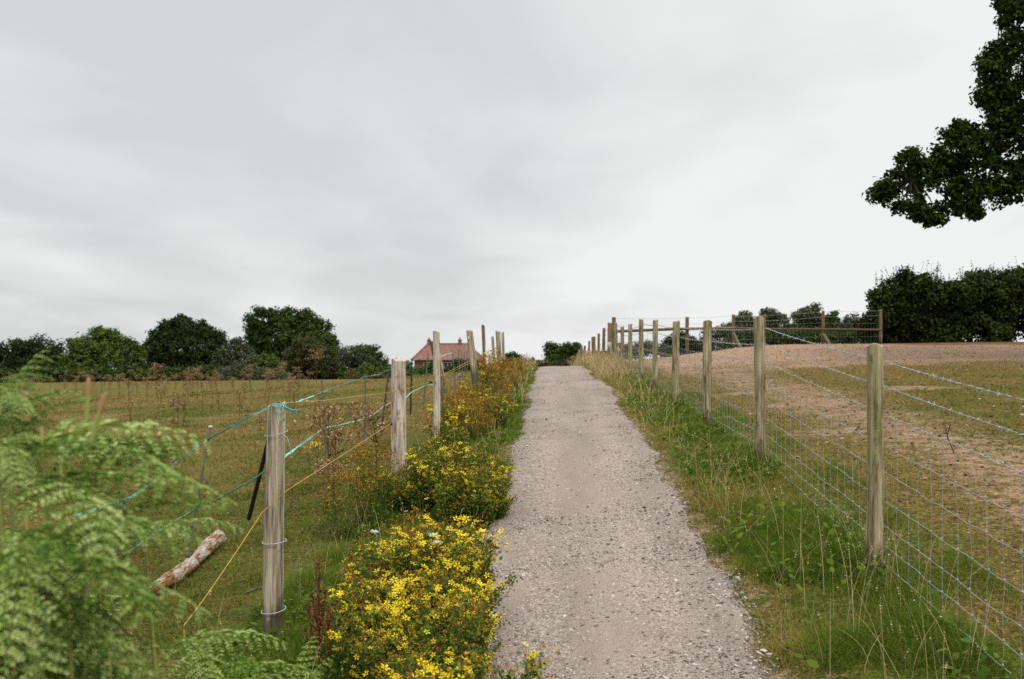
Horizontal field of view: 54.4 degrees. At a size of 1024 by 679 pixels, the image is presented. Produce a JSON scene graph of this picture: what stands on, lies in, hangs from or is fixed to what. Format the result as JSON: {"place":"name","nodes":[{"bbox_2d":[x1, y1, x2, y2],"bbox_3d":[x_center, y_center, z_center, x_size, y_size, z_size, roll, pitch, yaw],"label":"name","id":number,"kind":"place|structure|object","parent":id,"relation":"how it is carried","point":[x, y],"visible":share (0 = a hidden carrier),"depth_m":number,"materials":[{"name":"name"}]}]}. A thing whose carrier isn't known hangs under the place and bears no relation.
{"place":"outdoors","nodes":[
{"label":"outdoors","id":0,"kind":"place"},
{"bbox_2d":[0,342,1023,678],"bbox_3d":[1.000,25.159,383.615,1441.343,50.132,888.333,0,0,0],"label":"ground","id":1,"kind":"structure","parent":0,"point":[238,612],"depth_m":9.54,"materials":[{"name":"green plant"}]},
{"bbox_2d":[0,374,57,414],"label":"bracken fern","id":2,"kind":"object","parent":1,"relation":"on","point":[24,399],"visible":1,"depth_m":1.97,"materials":[{"name":"green plant"}]},
{"bbox_2d":[0,333,68,382],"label":"dark tree","id":3,"kind":"object","parent":1,"relation":"on","point":[21,352],"visible":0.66,"depth_m":110.99,"materials":[{"name":"green plant"}]},
{"bbox_2d":[0,560,68,678],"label":"bracken fern","id":4,"kind":"object","parent":1,"relation":"on","point":[36,651],"visible":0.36,"depth_m":1.60,"materials":[{"name":"green plant"}]},
{"bbox_2d":[2,478,73,533],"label":"bracken fern","id":5,"kind":"object","parent":1,"relation":"on","point":[19,508],"visible":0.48,"depth_m":2.59,"materials":[{"name":"green plant"}]},
{"bbox_2d":[0,352,83,615],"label":"bracken fern","id":6,"kind":"object","parent":1,"relation":"on","point":[19,420],"visible":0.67,"depth_m":2.12,"materials":[{"name":"green plant"}]},
{"bbox_2d":[0,433,83,674],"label":"bracken fern","id":7,"kind":"object","parent":1,"relation":"on","point":[5,441],"visible":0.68,"depth_m":1.87,"materials":[{"name":"green plant"}]},
{"bbox_2d":[0,637,93,678],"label":"bracken fern","id":8,"kind":"object","parent":1,"relation":"on","point":[62,675],"visible":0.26,"depth_m":1.86,"materials":[{"name":"green plant"}]},
{"bbox_2d":[0,342,94,562],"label":"bracken fern","id":9,"kind":"object","parent":1,"relation":"on","point":[12,529],"visible":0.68,"depth_m":2.15,"materials":[{"name":"green plant"}]},
{"bbox_2d":[0,391,100,528],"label":"bracken fern","id":10,"kind":"object","parent":1,"relation":"on","point":[13,453],"visible":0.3,"depth_m":2.22,"materials":[{"name":"green plant"}]},
{"bbox_2d":[0,661,114,678],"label":"bracken fern","id":11,"kind":"object","parent":1,"relation":"on","point":[52,677],"visible":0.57,"depth_m":1.81,"materials":[{"name":"green plant"}]},
{"bbox_2d":[0,587,130,678],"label":"bracken fern","id":12,"kind":"object","parent":1,"relation":"on","point":[94,609],"visible":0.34,"depth_m":1.82,"materials":[{"name":"green plant"}]},
{"bbox_2d":[2,622,129,678],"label":"bracken fern","id":13,"kind":"object","parent":1,"relation":"on","point":[115,667],"visible":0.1,"depth_m":2.01,"materials":[{"name":"green plant"}]},
{"bbox_2d":[0,577,154,678],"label":"bracken fern","id":14,"kind":"object","parent":1,"relation":"on","point":[100,620],"visible":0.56,"depth_m":1.72,"materials":[{"name":"green plant"}]},
{"bbox_2d":[79,378,90,672],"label":"bracken stalk","id":15,"kind":"object","parent":1,"relation":"on","point":[87,397],"visible":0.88,"depth_m":2.00,"materials":[{"name":"plant"}]},
{"bbox_2d":[23,535,163,673],"bbox_3d":[-0.895,1.089,2.067,0.383,1.374,0.226,0,0,26],"label":"bracken fern","id":16,"kind":"object","parent":1,"relation":"on","point":[113,587],"visible":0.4,"depth_m":2.02,"materials":[{"name":"green plant"}]},
{"bbox_2d":[81,393,105,678],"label":"bracken stalk","id":17,"kind":"object","parent":1,"relation":"on","point":[97,421],"visible":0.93,"depth_m":1.90,"materials":[{"name":"plant"}]},
{"bbox_2d":[56,323,150,381],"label":"rounded tree","id":18,"kind":"object","parent":1,"relation":"on","point":[101,346],"visible":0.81,"depth_m":106.68,"materials":[{"name":"green plant"}]},
{"bbox_2d":[0,515,214,678],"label":"bracken fern","id":19,"kind":"object","parent":1,"relation":"on","point":[30,574],"visible":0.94,"depth_m":1.57,"materials":[{"name":"green plant"}]},
{"bbox_2d":[45,643,172,678],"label":"bracken fern","id":20,"kind":"object","parent":1,"relation":"on","point":[123,658],"visible":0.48,"depth_m":2.08,"materials":[{"name":"green plant"}]},
{"bbox_2d":[0,565,218,678],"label":"bracken fern","id":21,"kind":"object","parent":1,"relation":"on","point":[159,585],"visible":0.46,"depth_m":1.74,"materials":[{"name":"green plant"}]},
{"bbox_2d":[0,594,220,674],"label":"bracken fern","id":22,"kind":"object","parent":1,"relation":"on","point":[123,607],"visible":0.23,"depth_m":1.96,"materials":[{"name":"green plant"}]},
{"bbox_2d":[0,417,221,677],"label":"bracken fern","id":23,"kind":"object","parent":1,"relation":"on","point":[75,444],"visible":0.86,"depth_m":1.90,"materials":[{"name":"green plant"}]},
{"bbox_2d":[0,435,233,678],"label":"bracken fern","id":24,"kind":"object","parent":1,"relation":"on","point":[161,456],"visible":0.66,"depth_m":1.98,"materials":[{"name":"green plant"}]},
{"bbox_2d":[1,463,240,678],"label":"bracken fern","id":25,"kind":"object","parent":1,"relation":"on","point":[50,480],"visible":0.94,"depth_m":1.76,"materials":[{"name":"green plant"}]},
{"bbox_2d":[0,499,241,669],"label":"bracken fern","id":26,"kind":"object","parent":1,"relation":"on","point":[183,501],"visible":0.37,"depth_m":1.85,"materials":[{"name":"green plant"}]},
{"bbox_2d":[61,517,249,678],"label":"bracken fern","id":27,"kind":"object","parent":1,"relation":"on","point":[150,531],"visible":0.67,"depth_m":2.30,"materials":[{"name":"green plant"}]},
{"bbox_2d":[134,313,229,380],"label":"holly tree","id":28,"kind":"object","parent":1,"relation":"on","point":[166,341],"visible":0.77,"depth_m":112.64,"materials":[{"name":"green plant"}]},
{"bbox_2d":[150,529,226,595],"bbox_3d":[-2.397,1.660,7.501,0.175,0.179,1.622,0,0,0],"label":"fallen log","id":29,"kind":"object","parent":1,"relation":"on","point":[173,575],"visible":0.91,"depth_m":7.27,"materials":[{"name":"brown wood"}]},
{"bbox_2d":[0,361,424,382],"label":"field hedge","id":30,"kind":"object","parent":1,"relation":"on","point":[104,371],"visible":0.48,"depth_m":100.27,"materials":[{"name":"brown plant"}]},
{"bbox_2d":[158,628,289,678],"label":"bracken fern","id":31,"kind":"object","parent":1,"relation":"on","point":[188,648],"visible":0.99,"depth_m":2.77,"materials":[{"name":"green plant"}]},
{"bbox_2d":[208,336,260,368],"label":"grey bush","id":32,"kind":"object","parent":1,"relation":"on","point":[235,352],"visible":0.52,"depth_m":103.12,"materials":[{"name":"green plant"}]},
{"bbox_2d":[212,360,293,380],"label":"green bush","id":33,"kind":"object","parent":1,"relation":"on","point":[258,373],"visible":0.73,"depth_m":92.82,"materials":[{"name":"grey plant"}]},
{"bbox_2d":[247,440,266,519],"bbox_3d":[-1.699,0.913,6.736,0.048,0.707,0.595,0,0,-29],"label":"fence stake","id":34,"kind":"object","parent":1,"relation":"on","point":[255,491],"visible":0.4,"depth_m":6.79,"materials":[{"name":"black plastic"}]},
{"bbox_2d":[207,659,325,678],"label":"bracken fern","id":35,"kind":"object","parent":1,"relation":"on","point":[284,664],"visible":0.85,"depth_m":2.91,"materials":[{"name":"green plant"}]},
{"bbox_2d":[256,351,289,372],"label":"round bush","id":36,"kind":"object","parent":1,"relation":"on","point":[273,364],"visible":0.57,"depth_m":95.46,"materials":[{"name":"green plant"}]},
{"bbox_2d":[261,402,291,644],"bbox_3d":[-1.291,1.155,5.494,0.188,1.620,0.151,0,0,0],"label":"fence post","id":37,"kind":"object","parent":1,"relation":"on","point":[273,570],"visible":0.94,"depth_m":5.46,"materials":[{"name":"grey wood"}]},
{"bbox_2d":[73,351,457,516],"bbox_3d":[-2.237,0.817,17.248,1.954,0.976,23.504,0,0,0],"label":"fence tape","id":38,"kind":"object","parent":37,"relation":"attached to","point":[232,426],"visible":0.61,"depth_m":7.39,"materials":[{"name":"plastic"}]},
{"bbox_2d":[240,304,342,369],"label":"domed oak","id":39,"kind":"object","parent":1,"relation":"on","point":[286,324],"visible":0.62,"depth_m":121.11,"materials":[{"name":"green plant"}]},
{"bbox_2d":[280,335,340,379],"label":"feathery tree","id":40,"kind":"object","parent":1,"relation":"on","point":[326,366],"visible":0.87,"depth_m":99.11,"materials":[{"name":"green plant"}]},
{"bbox_2d":[288,636,335,678],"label":"bracken fern","id":41,"kind":"object","parent":1,"relation":"on","point":[306,665],"visible":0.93,"depth_m":3.57,"materials":[{"name":"green plant"}]},
{"bbox_2d":[302,558,338,670],"bbox_3d":[-0.943,1.379,4.896,0.205,0.607,0.110,0,0,8],"label":"red dock","id":42,"kind":"object","parent":1,"relation":"on","point":[319,622],"visible":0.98,"depth_m":4.90,"materials":[{"name":"plant"}]},
{"bbox_2d":[294,394,365,480],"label":"dried weed","id":43,"kind":"object","parent":1,"relation":"on","point":[324,410],"visible":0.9,"depth_m":10.24,"materials":[{"name":"brown plant"}]},
{"bbox_2d":[305,417,368,496],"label":"dried weed","id":44,"kind":"object","parent":1,"relation":"on","point":[336,436],"visible":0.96,"depth_m":9.60,"materials":[{"name":"brown plant"}]},
{"bbox_2d":[304,467,371,539],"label":"browning wort","id":45,"kind":"object","parent":1,"relation":"on","point":[333,504],"visible":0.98,"depth_m":7.88,"materials":[{"name":"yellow plant"}]},
{"bbox_2d":[335,342,378,370],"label":"silvery tree","id":46,"kind":"object","parent":1,"relation":"on","point":[355,356],"visible":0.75,"depth_m":103.63,"materials":[{"name":"green plant"}]},
{"bbox_2d":[320,568,402,671],"bbox_3d":[-0.750,1.444,5.025,0.466,0.503,0.447,0,0,-15],"label":"flowering wort","id":47,"kind":"object","parent":1,"relation":"on","point":[342,594],"visible":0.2,"depth_m":5.04,"materials":[{"name":"yellow plant"}]},
{"bbox_2d":[326,443,408,526],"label":"browning wort","id":48,"kind":"object","parent":1,"relation":"on","point":[364,495],"visible":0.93,"depth_m":8.11,"materials":[{"name":"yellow plant"}]},
{"bbox_2d":[327,592,414,678],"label":"flowering wort","id":49,"kind":"object","parent":1,"relation":"on","point":[384,617],"visible":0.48,"depth_m":4.70,"materials":[{"name":"yellow plant"}]},
{"bbox_2d":[336,400,409,482],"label":"dried weed","id":50,"kind":"object","parent":1,"relation":"on","point":[374,422],"visible":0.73,"depth_m":9.54,"materials":[{"name":"brown plant"}]},
{"bbox_2d":[339,439,408,506],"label":"browning wort","id":51,"kind":"object","parent":1,"relation":"on","point":[372,462],"visible":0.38,"depth_m":8.82,"materials":[{"name":"brown plant"}]},
{"bbox_2d":[334,565,427,657],"bbox_3d":[-0.622,1.421,4.964,0.538,0.546,0.448,0,0,-29],"label":"flowering wort","id":52,"kind":"object","parent":1,"relation":"on","point":[387,592],"visible":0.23,"depth_m":4.93,"materials":[{"name":"yellow plant"}]},
{"bbox_2d":[347,360,418,378],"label":"hedge","id":53,"kind":"object","parent":1,"relation":"on","point":[367,369],"visible":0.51,"depth_m":95.96,"materials":[{"name":"green plant"}]},
{"bbox_2d":[342,619,433,678],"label":"flowering wort","id":54,"kind":"object","parent":1,"relation":"on","point":[378,656],"visible":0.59,"depth_m":4.49,"materials":[{"name":"yellow plant"}]},
{"bbox_2d":[340,527,444,603],"bbox_3d":[-0.661,1.358,5.413,0.524,0.644,0.637,0,0,-28],"label":"flowering wort","id":55,"kind":"object","parent":1,"relation":"on","point":[396,549],"visible":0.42,"depth_m":5.41,"materials":[{"name":"yellow plant"}]},
{"bbox_2d":[389,357,406,496],"bbox_3d":[-0.989,0.967,8.694,0.163,1.631,0.101,0,0,0],"label":"fence post","id":56,"kind":"object","parent":1,"relation":"on","point":[398,406],"visible":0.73,"depth_m":8.66,"materials":[{"name":"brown wood"}]},
{"bbox_2d":[374,465,421,515],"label":"flowering wort","id":57,"kind":"object","parent":1,"relation":"on","point":[389,495],"visible":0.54,"depth_m":8.30,"materials":[{"name":"green plant"}]},
{"bbox_2d":[367,569,453,668],"bbox_3d":[-0.497,1.422,5.064,0.452,0.524,0.471,-1,1,42],"label":"flowering wort","id":58,"kind":"object","parent":1,"relation":"on","point":[412,589],"visible":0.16,"depth_m":5.00,"materials":[{"name":"yellow plant"}]},
{"bbox_2d":[383,454,441,513],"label":"flowering wort","id":59,"kind":"object","parent":1,"relation":"on","point":[418,487],"visible":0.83,"depth_m":8.21,"materials":[{"name":"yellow plant"}]},
{"bbox_2d":[374,635,451,678],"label":"flowering wort","id":60,"kind":"object","parent":1,"relation":"on","point":[408,666],"visible":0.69,"depth_m":4.22,"materials":[{"name":"yellow plant"}]},
{"bbox_2d":[380,505,448,566],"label":"flowering wort","id":61,"kind":"object","parent":1,"relation":"on","point":[406,530],"visible":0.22,"depth_m":6.09,"materials":[{"name":"yellow plant"}]},
{"bbox_2d":[362,657,469,678],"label":"flowering wort","id":62,"kind":"object","parent":1,"relation":"on","point":[421,670],"visible":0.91,"depth_m":3.70,"materials":[{"name":"yellow plant"}]},
{"bbox_2d":[395,436,465,508],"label":"flowering wort","id":63,"kind":"object","parent":1,"relation":"on","point":[424,455],"visible":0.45,"depth_m":8.26,"materials":[{"name":"yellow plant"}]},
{"bbox_2d":[428,331,439,444],"bbox_3d":[-0.845,0.708,10.793,0.138,1.617,0.085,0,0,0],"label":"fence post","id":64,"kind":"object","parent":1,"relation":"on","point":[436,379],"visible":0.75,"depth_m":10.76,"materials":[{"name":"grey wood"}]},
{"bbox_2d":[403,514,487,600],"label":"flowering wort","id":65,"kind":"object","parent":1,"relation":"on","point":[440,533],"visible":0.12,"depth_m":5.67,"materials":[{"name":"yellow plant"}]},
{"bbox_2d":[411,338,482,368],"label":"brick house","id":66,"kind":"structure","parent":1,"relation":"on","point":[445,349],"depth_m":161.37,"materials":[{"name":"brick"}]},
{"bbox_2d":[392,579,502,677],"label":"flowering wort","id":67,"kind":"object","parent":1,"relation":"on","point":[443,637],"visible":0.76,"depth_m":4.56,"materials":[{"name":"yellow plant"}]},
{"bbox_2d":[426,400,470,440],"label":"flowering wort","id":68,"kind":"object","parent":1,"relation":"on","point":[444,407],"visible":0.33,"depth_m":11.32,"materials":[{"name":"yellow plant"}]},
{"bbox_2d":[425,417,474,458],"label":"flowering wort","id":69,"kind":"object","parent":1,"relation":"on","point":[448,435],"visible":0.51,"depth_m":10.25,"materials":[{"name":"yellow plant"}]},
{"bbox_2d":[396,534,508,619],"bbox_3d":[-0.349,1.364,5.448,0.551,0.593,0.522,0,0,-45],"label":"flowering wort","id":70,"kind":"object","parent":1,"relation":"on","point":[473,566],"visible":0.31,"depth_m":5.36,"materials":[{"name":"yellow plant"}]},
{"bbox_2d":[420,463,486,528],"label":"flowering wort","id":71,"kind":"object","parent":1,"relation":"on","point":[451,492],"visible":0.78,"depth_m":7.70,"materials":[{"name":"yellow plant"}]},
{"bbox_2d":[406,651,500,678],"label":"flowering wort","id":72,"kind":"object","parent":1,"relation":"on","point":[462,672],"visible":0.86,"depth_m":3.71,"materials":[{"name":"yellow plant"}]},
{"bbox_2d":[404,556,509,658],"bbox_3d":[-0.263,1.403,5.062,0.490,0.549,0.504,0,0,-30],"label":"flowering wort","id":73,"kind":"object","parent":1,"relation":"on","point":[459,583],"visible":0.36,"depth_m":5.05,"materials":[{"name":"yellow plant"}]},
{"bbox_2d":[419,589,508,676],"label":"flowering wort","id":74,"kind":"object","parent":1,"relation":"on","point":[488,623],"visible":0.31,"depth_m":4.82,"materials":[{"name":"yellow plant"}]},
{"bbox_2d":[411,511,522,623],"bbox_3d":[-0.258,1.327,5.634,0.596,0.662,0.596,0,0,-20],"label":"flowering wort","id":75,"kind":"object","parent":1,"relation":"on","point":[488,543],"visible":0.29,"depth_m":5.59,"materials":[{"name":"yellow plant"}]},
{"bbox_2d":[432,442,509,511],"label":"flowering wort","id":76,"kind":"object","parent":1,"relation":"on","point":[470,458],"visible":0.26,"depth_m":8.12,"materials":[{"name":"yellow plant"}]},
{"bbox_2d":[455,402,486,441],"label":"flowering wort","id":77,"kind":"object","parent":1,"relation":"on","point":[477,427],"visible":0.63,"depth_m":11.52,"materials":[{"name":"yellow plant"}]},
{"bbox_2d":[455,386,499,440],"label":"flowering wort","id":78,"kind":"object","parent":1,"relation":"on","point":[487,401],"visible":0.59,"depth_m":11.91,"materials":[{"name":"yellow plant"}]},
{"bbox_2d":[446,463,511,529],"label":"flowering wort","id":79,"kind":"object","parent":1,"relation":"on","point":[488,514],"visible":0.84,"depth_m":7.68,"materials":[{"name":"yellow plant"}]},
{"bbox_2d":[459,350,511,396],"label":"flowering wort","id":80,"kind":"object","parent":1,"relation":"on","point":[487,370],"visible":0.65,"depth_m":15.52,"materials":[{"name":"yellow plant"}]},
{"bbox_2d":[459,453,516,494],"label":"flowering wort","id":81,"kind":"object","parent":1,"relation":"on","point":[497,462],"visible":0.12,"depth_m":8.24,"materials":[{"name":"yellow plant"}]},
{"bbox_2d":[476,348,510,399],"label":"flowering wort","id":82,"kind":"object","parent":1,"relation":"on","point":[503,361],"visible":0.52,"depth_m":17.40,"materials":[{"name":"yellow plant"}]},
{"bbox_2d":[475,469,522,521],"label":"flowering wort","id":83,"kind":"object","parent":1,"relation":"on","point":[503,511],"visible":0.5,"depth_m":7.84,"materials":[{"name":"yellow plant"}]},
{"bbox_2d":[480,391,517,428],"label":"flowering wort","id":84,"kind":"object","parent":1,"relation":"on","point":[503,412],"visible":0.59,"depth_m":13.38,"materials":[{"name":"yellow plant"}]},
{"bbox_2d":[445,640,560,678],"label":"flowering wort","id":85,"kind":"object","parent":1,"relation":"on","point":[530,658],"visible":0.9,"depth_m":3.76,"materials":[{"name":"yellow plant"}]},
{"bbox_2d":[0,343,1023,678],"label":"pasture turf","id":86,"kind":"structure","parent":1,"relation":"on","point":[324,525],"depth_m":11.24,"materials":[{"name":"green plant"}]},
{"bbox_2d":[466,330,480,397],"bbox_3d":[-0.574,0.382,14.998,0.229,1.058,0.071,0,0,-4],"label":"fence post","id":87,"kind":"object","parent":86,"relation":"on","point":[473,361],"visible":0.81,"depth_m":14.98,"materials":[{"name":"grey wood"}]},
{"bbox_2d":[4,348,1023,671],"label":"earth clods","id":88,"kind":"object","parent":1,"relation":"on","point":[774,442],"visible":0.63,"depth_m":10.70,"materials":[{"name":"brown soil"}]},
{"bbox_2d":[541,341,583,360],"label":"distant tree","id":89,"kind":"object","parent":1,"relation":"on","point":[554,350],"visible":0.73,"depth_m":87.52,"materials":[{"name":"green plant"}]},
{"bbox_2d":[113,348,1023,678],"bbox_3d":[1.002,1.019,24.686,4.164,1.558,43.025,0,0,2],"label":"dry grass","id":90,"kind":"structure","parent":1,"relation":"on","point":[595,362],"depth_m":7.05,"materials":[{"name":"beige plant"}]},
{"bbox_2d":[513,350,634,366],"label":"hedge","id":91,"kind":"object","parent":1,"relation":"on","point":[558,362],"visible":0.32,"depth_m":71.69,"materials":[{"name":"green plant"}]},
{"bbox_2d":[659,330,702,356],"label":"distant tree","id":92,"kind":"object","parent":1,"relation":"on","point":[669,340],"visible":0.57,"depth_m":79.29,"materials":[{"name":"green plant"}]},
{"bbox_2d":[728,310,755,346],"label":"distant tree","id":93,"kind":"object","parent":1,"relation":"on","point":[739,318],"visible":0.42,"depth_m":73.68,"materials":[{"name":"green plant"}]},
{"bbox_2d":[612,309,881,359],"bbox_3d":[8.097,-0.041,33.897,14.562,2.240,1.601,0,0,-39],"label":"rail fence","id":94,"kind":"object","parent":1,"relation":"on","point":[822,329],"visible":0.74,"depth_m":34.47,"materials":[{"name":"brown wood"}]},
{"bbox_2d":[758,307,790,344],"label":"distant tree","id":95,"kind":"object","parent":1,"relation":"on","point":[777,316],"visible":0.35,"depth_m":73.59,"materials":[{"name":"green plant"}]},
{"bbox_2d":[717,328,862,349],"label":"hedge","id":96,"kind":"object","parent":1,"relation":"on","point":[805,336],"visible":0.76,"depth_m":55.82,"materials":[{"name":"plant"}]},
{"bbox_2d":[577,316,1023,678],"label":"stock fence","id":97,"kind":"object","parent":1,"relation":"on","point":[875,386],"visible":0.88,"depth_m":6.54,"materials":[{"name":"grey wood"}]},
{"bbox_2d":[789,302,826,342],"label":"distant tree","id":98,"kind":"object","parent":1,"relation":"on","point":[809,315],"visible":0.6,"depth_m":71.38,"materials":[{"name":"green plant"}]},
{"bbox_2d":[851,256,1023,343],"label":"tall hedge","id":99,"kind":"object","parent":1,"relation":"on","point":[985,306],"visible":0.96,"depth_m":41.19,"materials":[{"name":"green plant"}]},
{"bbox_2d":[861,0,1023,228],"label":"overhanging oak","id":100,"kind":"object","parent":1,"relation":"on","point":[1000,100],"visible":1,"depth_m":21.85,"materials":[{"name":"green plant"}]},
{"bbox_2d":[0,0,1023,381],"label":"sky","id":101,"kind":"structure","parent":0,"point":[536,173],"materials":[{"name":"white"}]},
{"bbox_2d":[466,366,797,678],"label":"path","id":102,"kind":"structure","parent":0,"point":[603,649],"depth_m":6.42,"materials":[{"name":"grey gravel"}]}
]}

